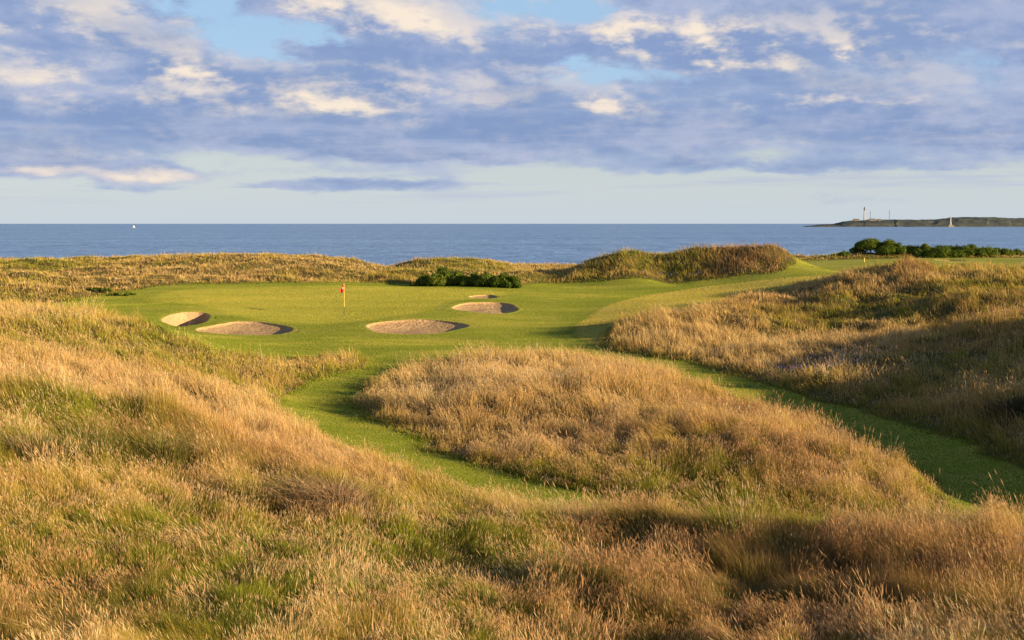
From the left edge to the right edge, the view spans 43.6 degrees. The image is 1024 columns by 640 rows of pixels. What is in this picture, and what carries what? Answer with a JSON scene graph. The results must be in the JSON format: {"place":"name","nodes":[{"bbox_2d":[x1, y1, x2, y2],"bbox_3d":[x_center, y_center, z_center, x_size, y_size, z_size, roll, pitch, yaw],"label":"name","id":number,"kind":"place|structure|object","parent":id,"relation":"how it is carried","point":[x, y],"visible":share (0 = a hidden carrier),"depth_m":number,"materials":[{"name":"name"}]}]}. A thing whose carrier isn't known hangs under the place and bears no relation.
{"place":"outdoors","nodes":[
{"label":"outdoors","id":0,"kind":"place"},
{"bbox_2d":[0,246,1023,639],"bbox_3d":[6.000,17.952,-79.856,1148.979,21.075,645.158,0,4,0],"label":"ground","id":1,"kind":"structure","parent":0,"point":[840,264],"depth_m":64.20,"materials":[{"name":"green plant"}]},
{"bbox_2d":[0,422,94,471],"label":"grass tussock","id":2,"kind":"object","parent":1,"relation":"on","point":[20,442],"depth_m":30.14,"materials":[{"name":"brown plant"}]},
{"bbox_2d":[27,419,152,478],"bbox_3d":[-10.469,3.217,31.677,3.231,1.549,3.287,-1,5,-19],"label":"grass tussock","id":3,"kind":"object","parent":1,"relation":"on","point":[100,442],"depth_m":31.64,"materials":[{"name":"brown plant"}]},
{"bbox_2d":[76,286,112,291],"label":"gorse bush","id":4,"kind":"object","parent":1,"relation":"on","point":[102,289],"visible":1,"depth_m":95.72,"materials":[{"name":"green plant"}]},
{"bbox_2d":[108,292,135,295],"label":"gorse bush","id":5,"kind":"object","parent":1,"relation":"on","point":[120,293],"visible":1,"depth_m":94.79,"materials":[{"name":"green plant"}]},
{"bbox_2d":[114,420,228,478],"bbox_3d":[-8.869,3.307,32.518,3.780,1.532,3.071,0,4,0],"label":"grass tussock","id":6,"kind":"object","parent":1,"relation":"on","point":[162,450],"depth_m":32.33,"materials":[{"name":"brown plant"}]},
{"bbox_2d":[156,311,214,326],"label":"sand bunker","id":7,"kind":"object","parent":1,"relation":"on","point":[179,319],"visible":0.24,"depth_m":82.72},
{"bbox_2d":[172,432,247,476],"bbox_3d":[-7.729,3.477,33.234,2.877,1.198,2.886,4,6,44],"label":"grass tussock","id":8,"kind":"object","parent":1,"relation":"on","point":[199,457],"depth_m":32.89,"materials":[{"name":"brown plant"}]},
{"bbox_2d":[190,321,298,335],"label":"sand bunker","id":9,"kind":"object","parent":1,"relation":"on","point":[257,328],"visible":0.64,"depth_m":79.00},
{"bbox_2d":[222,470,336,520],"bbox_3d":[-5.362,4.075,30.073,3.262,1.081,3.098,2,5,20],"label":"grass tussock","id":10,"kind":"object","parent":1,"relation":"on","point":[282,485],"depth_m":29.86,"materials":[{"name":"beige plant"}]},
{"bbox_2d":[241,463,400,525],"bbox_3d":[-4.436,4.114,30.047,4.162,1.318,4.905,0,4,0],"label":"grass tussock","id":11,"kind":"object","parent":1,"relation":"on","point":[330,497],"depth_m":29.66,"materials":[{"name":"beige plant"}]},
{"bbox_2d":[340,284,344,315],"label":"golf flag","id":12,"kind":"object","parent":1,"relation":"on","point":[342,289],"visible":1,"depth_m":83.18,"materials":[{"name":"red fabric"}]},
{"bbox_2d":[361,318,473,334],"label":"sand bunker","id":13,"kind":"object","parent":1,"relation":"on","point":[418,326],"visible":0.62,"depth_m":79.70},
{"bbox_2d":[415,274,428,285],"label":"gorse bush","id":14,"kind":"object","parent":1,"relation":"on","point":[421,280],"visible":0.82,"depth_m":102.64,"materials":[{"name":"green plant"}]},
{"bbox_2d":[426,271,446,285],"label":"gorse bush","id":15,"kind":"object","parent":1,"relation":"on","point":[435,279],"visible":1,"depth_m":102.06,"materials":[{"name":"green plant"}]},
{"bbox_2d":[437,266,458,284],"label":"gorse bush","id":16,"kind":"object","parent":1,"relation":"on","point":[445,271],"visible":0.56,"depth_m":102.82,"materials":[{"name":"green plant"}]},
{"bbox_2d":[446,269,462,285],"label":"gorse bush","id":17,"kind":"object","parent":1,"relation":"on","point":[458,274],"visible":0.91,"depth_m":102.59,"materials":[{"name":"green plant"}]},
{"bbox_2d":[459,272,482,286],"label":"gorse bush","id":18,"kind":"object","parent":1,"relation":"on","point":[465,280],"visible":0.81,"depth_m":101.83,"materials":[{"name":"green plant"}]},
{"bbox_2d":[464,294,501,298],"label":"sand bunker","id":19,"kind":"object","parent":1,"relation":"on","point":[484,296],"visible":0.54,"depth_m":93.49},
{"bbox_2d":[447,302,522,314],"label":"sand bunker","id":20,"kind":"object","parent":1,"relation":"on","point":[496,308],"visible":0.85,"depth_m":87.00},
{"bbox_2d":[473,271,498,286],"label":"gorse bush","id":21,"kind":"object","parent":1,"relation":"on","point":[485,278],"visible":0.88,"depth_m":101.02,"materials":[{"name":"green plant"}]},
{"bbox_2d":[489,272,513,286],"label":"gorse bush","id":22,"kind":"object","parent":1,"relation":"on","point":[504,277],"visible":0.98,"depth_m":100.48,"materials":[{"name":"green plant"}]},
{"bbox_2d":[501,275,521,287],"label":"gorse bush","id":23,"kind":"object","parent":1,"relation":"on","point":[515,281],"visible":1,"depth_m":100.21,"materials":[{"name":"green plant"}]},
{"bbox_2d":[0,289,1023,639],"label":"meadow grass","id":24,"kind":"structure","parent":1,"relation":"on","point":[972,595],"depth_m":26.52,"materials":[{"name":"beige plant"}]},
{"bbox_2d":[0,241,1023,297],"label":"dune grass","id":25,"kind":"structure","parent":1,"relation":"on","point":[183,276],"depth_m":110.42,"materials":[{"name":"plant"}]},
{"bbox_2d":[356,338,952,517],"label":"fescue grass","id":26,"kind":"structure","parent":1,"relation":"on","point":[786,430],"depth_m":41.33,"materials":[{"name":"brown plant"}]},
{"bbox_2d":[645,266,698,281],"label":"wild flowers","id":27,"kind":"object","parent":1,"relation":"on","point":[676,276],"visible":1,"depth_m":107.16,"materials":[{"name":"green plant"}]},
{"bbox_2d":[661,466,733,541],"bbox_3d":[4.215,4.123,28.453,1.710,1.905,0.997,0,4,-6],"label":"grass tussock","id":28,"kind":"object","parent":1,"relation":"on","point":[718,517],"depth_m":28.38,"materials":[{"name":"beige plant"}]},
{"bbox_2d":[697,479,781,549],"bbox_3d":[4.993,4.298,27.952,1.980,1.694,1.620,0,4,0],"label":"grass tussock","id":29,"kind":"object","parent":1,"relation":"on","point":[738,523],"depth_m":27.90,"materials":[{"name":"green plant"}]},
{"bbox_2d":[597,252,1023,509],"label":"hill grass","id":30,"kind":"structure","parent":1,"relation":"on","point":[967,391],"depth_m":64.07,"materials":[{"name":"brown plant"}]},
{"bbox_2d":[813,363,834,386],"bbox_3d":[13.327,2.357,54.905,0.931,1.099,0.848,0,4,0],"label":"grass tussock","id":31,"kind":"object","parent":1,"relation":"on","point":[821,375],"depth_m":54.86,"materials":[{"name":"beige plant"}]},
{"bbox_2d":[757,345,892,383],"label":"wild flowers","id":32,"kind":"object","parent":1,"relation":"on","point":[838,355],"visible":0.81,"depth_m":57.72,"materials":[{"name":"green plant"}]},
{"bbox_2d":[836,250,850,257],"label":"gorse bush","id":33,"kind":"object","parent":1,"relation":"on","point":[844,253],"visible":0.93,"depth_m":148.97,"materials":[{"name":"green plant"}]},
{"bbox_2d":[849,247,866,253],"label":"gorse bush","id":34,"kind":"object","parent":1,"relation":"on","point":[852,250],"visible":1,"depth_m":150.23,"materials":[{"name":"green plant"}]},
{"bbox_2d":[854,237,884,252],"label":"gorse bush","id":35,"kind":"object","parent":1,"relation":"on","point":[868,245],"visible":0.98,"depth_m":149.53,"materials":[{"name":"green plant"}]},
{"bbox_2d":[874,238,906,254],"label":"gorse bush","id":36,"kind":"object","parent":1,"relation":"on","point":[890,247],"visible":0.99,"depth_m":148.70,"materials":[{"name":"green plant"}]},
{"bbox_2d":[902,245,913,254],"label":"gorse bush","id":37,"kind":"object","parent":1,"relation":"on","point":[908,248],"visible":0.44,"depth_m":149.68,"materials":[{"name":"green plant"}]},
{"bbox_2d":[907,243,932,256],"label":"gorse bush","id":38,"kind":"object","parent":1,"relation":"on","point":[916,251],"visible":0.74,"depth_m":148.68,"materials":[{"name":"green plant"}]},
{"bbox_2d":[924,245,957,257],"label":"gorse bush","id":39,"kind":"object","parent":1,"relation":"on","point":[943,251],"visible":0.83,"depth_m":147.78,"materials":[{"name":"green plant"}]},
{"bbox_2d":[932,259,968,260],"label":"sand bunker","id":40,"kind":"object","parent":1,"relation":"on","point":[949,260],"visible":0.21,"depth_m":131.29},
{"bbox_2d":[949,244,961,249],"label":"gorse bush","id":41,"kind":"object","parent":1,"relation":"on","point":[951,247],"visible":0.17,"depth_m":150.31,"materials":[{"name":"green plant"}]},
{"bbox_2d":[953,243,988,257],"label":"gorse bush","id":42,"kind":"object","parent":1,"relation":"on","point":[966,250],"visible":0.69,"depth_m":148.44,"materials":[{"name":"green plant"}]},
{"bbox_2d":[973,245,1000,257],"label":"gorse bush","id":43,"kind":"object","parent":1,"relation":"on","point":[983,251],"visible":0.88,"depth_m":148.01,"materials":[{"name":"green plant"}]},
{"bbox_2d":[970,385,1023,435],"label":"grass tussock","id":44,"kind":"object","parent":1,"relation":"on","point":[1016,407],"depth_m":44.08,"materials":[{"name":"green plant"}]},
{"bbox_2d":[994,247,1015,255],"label":"gorse bush","id":45,"kind":"object","parent":1,"relation":"on","point":[1006,251],"visible":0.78,"depth_m":148.68,"materials":[{"name":"green plant"}]},
{"bbox_2d":[1013,248,1023,255],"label":"gorse bush","id":46,"kind":"object","parent":1,"relation":"on","point":[1018,251],"visible":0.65,"depth_m":149.98,"materials":[{"name":"green plant"}]},
{"bbox_2d":[0,224,1023,265],"bbox_3d":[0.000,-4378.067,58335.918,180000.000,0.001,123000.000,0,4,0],"label":"sea","id":47,"kind":"structure","parent":0,"point":[386,244],"depth_m":1374.42,"materials":[{"name":"liquid"}]},
{"bbox_2d":[0,0,1023,223],"label":"sky","id":48,"kind":"structure","parent":0,"point":[112,111],"materials":[{"name":"blue"}]},
{"bbox_2d":[803,217,1023,226],"bbox_3d":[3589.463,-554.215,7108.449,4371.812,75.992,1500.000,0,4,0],"label":"headland","id":49,"kind":"structure","parent":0,"point":[982,222],"depth_m":6461.74,"materials":[{"name":"green plant"}]}
]}

